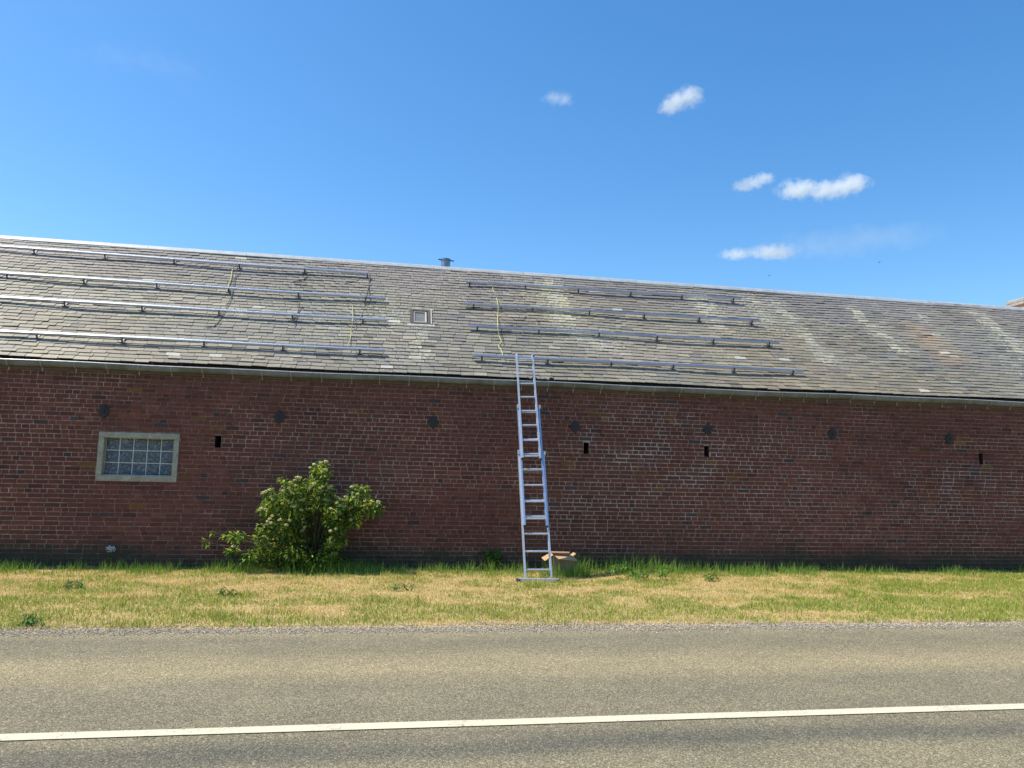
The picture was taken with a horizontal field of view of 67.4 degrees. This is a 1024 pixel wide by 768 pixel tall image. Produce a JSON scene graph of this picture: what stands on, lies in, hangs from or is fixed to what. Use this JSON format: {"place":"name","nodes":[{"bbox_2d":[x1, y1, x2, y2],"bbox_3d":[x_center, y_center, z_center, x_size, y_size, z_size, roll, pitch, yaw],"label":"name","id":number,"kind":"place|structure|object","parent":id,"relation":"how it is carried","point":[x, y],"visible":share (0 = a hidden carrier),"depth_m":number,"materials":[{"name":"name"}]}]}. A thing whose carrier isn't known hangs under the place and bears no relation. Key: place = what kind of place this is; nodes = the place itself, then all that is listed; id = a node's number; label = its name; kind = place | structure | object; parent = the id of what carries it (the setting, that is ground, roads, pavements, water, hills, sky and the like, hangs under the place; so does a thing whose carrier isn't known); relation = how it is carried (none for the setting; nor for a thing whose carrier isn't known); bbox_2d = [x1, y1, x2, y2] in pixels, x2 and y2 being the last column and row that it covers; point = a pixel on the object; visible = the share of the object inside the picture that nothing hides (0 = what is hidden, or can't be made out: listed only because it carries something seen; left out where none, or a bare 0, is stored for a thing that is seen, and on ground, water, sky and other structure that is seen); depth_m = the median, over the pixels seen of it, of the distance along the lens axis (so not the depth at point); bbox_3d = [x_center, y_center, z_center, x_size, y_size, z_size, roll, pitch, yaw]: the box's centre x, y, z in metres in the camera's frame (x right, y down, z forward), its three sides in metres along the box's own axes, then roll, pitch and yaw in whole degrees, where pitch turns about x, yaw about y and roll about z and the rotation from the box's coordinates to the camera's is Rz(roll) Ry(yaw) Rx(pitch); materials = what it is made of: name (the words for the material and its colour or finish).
{"place":"outdoors","nodes":[
{"label":"outdoors","id":0,"kind":"place"},
{"bbox_2d":[0,623,1023,767],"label":"road","id":1,"kind":"structure","parent":0,"point":[80,683],"depth_m":5.69,"materials":[{"name":"grey asphalt"}]},
{"bbox_2d":[0,703,1023,740],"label":"road marking","id":2,"kind":"object","parent":1,"relation":"on","point":[220,730],"visible":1,"depth_m":5.05,"materials":[{"name":"paint"}]},
{"bbox_2d":[0,560,1023,629],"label":"verge","id":3,"kind":"structure","parent":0,"point":[403,605],"depth_m":9.80,"materials":[{"name":"green plant"}]},
{"bbox_2d":[17,614,49,626],"bbox_3d":[-4.810,2.394,7.775,0.341,0.163,0.278,0,-7,9],"label":"weed","id":4,"kind":"object","parent":3,"relation":"on","point":[27,621],"visible":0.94,"depth_m":7.71,"materials":[{"name":"green plant"}]},
{"bbox_2d":[62,579,83,589],"bbox_3d":[-5.820,2.670,10.198,0.272,0.149,0.308,6,-8,-32],"label":"weed","id":5,"kind":"object","parent":3,"relation":"on","point":[74,584],"visible":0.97,"depth_m":10.18,"materials":[{"name":"green plant"}]},
{"bbox_2d":[106,545,115,566],"bbox_3d":[-6.496,2.788,12.414,0.148,0.356,0.055,2,-7,-9],"label":"wildflower","id":6,"kind":"object","parent":3,"relation":"on","point":[109,548],"visible":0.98,"depth_m":12.42,"materials":[{"name":"white plant"}]},
{"bbox_2d":[217,587,240,597],"bbox_3d":[-3.624,2.678,9.835,0.389,0.176,0.281,0,-7,14],"label":"weed","id":7,"kind":"object","parent":3,"relation":"on","point":[221,592],"visible":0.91,"depth_m":9.78,"materials":[{"name":"green plant"}]},
{"bbox_2d":[201,460,384,574],"bbox_3d":[-3.538,2.177,12.528,2.924,1.880,1.058,2,-7,-9],"label":"flowering shrub","id":8,"kind":"object","parent":3,"relation":"on","point":[330,532],"visible":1,"depth_m":12.40,"materials":[{"name":"green plant"}]},
{"bbox_2d":[390,583,415,591],"bbox_3d":[-1.483,2.803,10.550,0.378,0.157,0.206,2,-7,-9],"label":"weed","id":9,"kind":"object","parent":3,"relation":"on","point":[396,587],"visible":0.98,"depth_m":10.54,"materials":[{"name":"green plant"}]},
{"bbox_2d":[482,549,503,568],"bbox_3d":[-0.338,3.032,13.277,0.385,0.384,0.376,2,-7,-9],"label":"weed","id":10,"kind":"object","parent":3,"relation":"on","point":[494,556],"visible":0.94,"depth_m":13.26,"materials":[{"name":"green plant"}]},
{"bbox_2d":[0,552,1023,577],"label":"tall grass","id":11,"kind":"structure","parent":3,"relation":"on","point":[582,570],"depth_m":12.70,"materials":[{"name":"green plant"}]},
{"bbox_2d":[516,353,560,582],"bbox_3d":[0.322,1.240,12.798,0.674,3.827,1.752,2,-7,-9],"label":"ladder","id":12,"kind":"object","parent":3,"relation":"on","point":[541,454],"visible":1,"depth_m":12.82,"materials":[{"name":"silver metal"}]},
{"bbox_2d":[542,551,576,574],"bbox_3d":[0.787,3.006,12.870,0.560,0.361,0.482,2,-7,-9],"label":"cardboard box","id":13,"kind":"object","parent":3,"relation":"on","point":[567,557],"visible":0.53,"depth_m":12.76,"materials":[{"name":"brown cardboard"}]},
{"bbox_2d":[609,562,674,579],"bbox_3d":[2.102,3.030,12.416,1.046,0.309,0.450,1,-7,1],"label":"weed","id":14,"kind":"object","parent":3,"relation":"on","point":[638,575],"visible":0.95,"depth_m":12.39,"materials":[{"name":"green plant"}]},
{"bbox_2d":[704,573,721,581],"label":"weed","id":15,"kind":"object","parent":3,"relation":"on","point":[710,578],"visible":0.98,"depth_m":12.35,"materials":[{"name":"green plant"}]},
{"bbox_2d":[0,616,1023,638],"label":"gravel","id":16,"kind":"structure","parent":0,"point":[714,626],"depth_m":8.23,"materials":[{"name":"grey gravel"}]},
{"bbox_2d":[0,0,1023,305],"label":"sky","id":17,"kind":"structure","parent":0,"point":[806,145],"materials":[{"name":"blue"}]},
{"label":"ground","id":18,"kind":"structure","parent":0,"visible":0},
{"bbox_2d":[0,235,1023,570],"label":"barn","id":19,"kind":"structure","parent":18,"relation":"on","point":[884,433],"depth_m":14.11,"materials":[{"name":"brick"}]},
{"bbox_2d":[95,432,179,481],"bbox_3d":[-6.196,1.216,12.769,1.264,0.805,0.159,2,-7,-9],"label":"window","id":20,"kind":"structure","parent":19,"relation":"in","point":[121,456],"depth_m":12.76,"materials":[{"name":"glass"}]},
{"bbox_2d":[0,245,367,277],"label":"mounting rail","id":21,"kind":"object","parent":19,"relation":"attached to","point":[106,255],"visible":1,"depth_m":15.61,"materials":[{"name":"metal"}]},
{"bbox_2d":[0,330,384,353],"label":"mounting rail","id":22,"kind":"object","parent":19,"relation":"attached to","point":[121,337],"visible":1,"depth_m":13.30,"materials":[{"name":"metal"}]},
{"bbox_2d":[0,272,385,301],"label":"mounting rail","id":23,"kind":"object","parent":19,"relation":"attached to","point":[157,284],"visible":0.99,"depth_m":14.82,"materials":[{"name":"metal"}]},
{"bbox_2d":[0,296,386,323],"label":"mounting rail","id":24,"kind":"object","parent":19,"relation":"attached to","point":[66,302],"visible":1,"depth_m":14.15,"materials":[{"name":"metal"}]},
{"bbox_2d":[206,266,237,327],"bbox_3d":[-5.482,-1.708,14.780,0.174,1.612,1.692,2,-7,-5],"label":"cable","id":25,"kind":"object","parent":19,"relation":"attached to","point":[228,302],"visible":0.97,"depth_m":14.59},
{"bbox_2d":[347,299,352,346],"bbox_3d":[-3.029,-1.166,14.459,0.068,1.138,1.241,3,-7,-11],"label":"cable","id":26,"kind":"object","parent":19,"relation":"hanging from","point":[351,326],"visible":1,"depth_m":14.40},
{"bbox_2d":[360,274,369,319],"bbox_3d":[-2.915,-1.760,15.351,0.052,1.285,1.428,2,-7,-5],"label":"cable","id":27,"kind":"object","parent":19,"relation":"attached to","point":[366,295],"visible":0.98,"depth_m":15.35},
{"bbox_2d":[492,286,502,354],"bbox_3d":[-0.285,-1.306,15.292,0.082,1.844,2.104,2,-7,-7],"label":"cable","id":28,"kind":"object","parent":19,"relation":"hanging from","point":[497,325],"visible":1,"depth_m":14.94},
{"bbox_2d":[466,281,741,302],"bbox_3d":[2.080,-2.009,16.853,6.213,0.126,0.169,2,-7,-9],"label":"mounting rail","id":29,"kind":"object","parent":19,"relation":"attached to","point":[681,296],"visible":1,"depth_m":16.79,"materials":[{"name":"metal"}]},
{"bbox_2d":[464,302,760,324],"bbox_3d":[2.176,-1.455,16.080,6.391,0.131,0.179,2,-7,-9],"label":"mounting rail","id":30,"kind":"object","parent":19,"relation":"attached to","point":[750,321],"visible":1,"depth_m":16.02,"materials":[{"name":"metal"}]},
{"bbox_2d":[468,324,779,346],"bbox_3d":[2.314,-0.953,15.388,6.432,0.136,0.165,2,-7,-9],"label":"mounting rail","id":31,"kind":"object","parent":19,"relation":"attached to","point":[619,333],"visible":1,"depth_m":15.31,"materials":[{"name":"metal"}]},
{"bbox_2d":[472,354,803,375],"bbox_3d":[2.468,-0.350,14.553,6.505,0.128,0.171,2,-7,-9],"label":"mounting rail","id":32,"kind":"object","parent":19,"relation":"attached to","point":[547,360],"visible":0.98,"depth_m":14.50,"materials":[{"name":"metal"}]}
]}

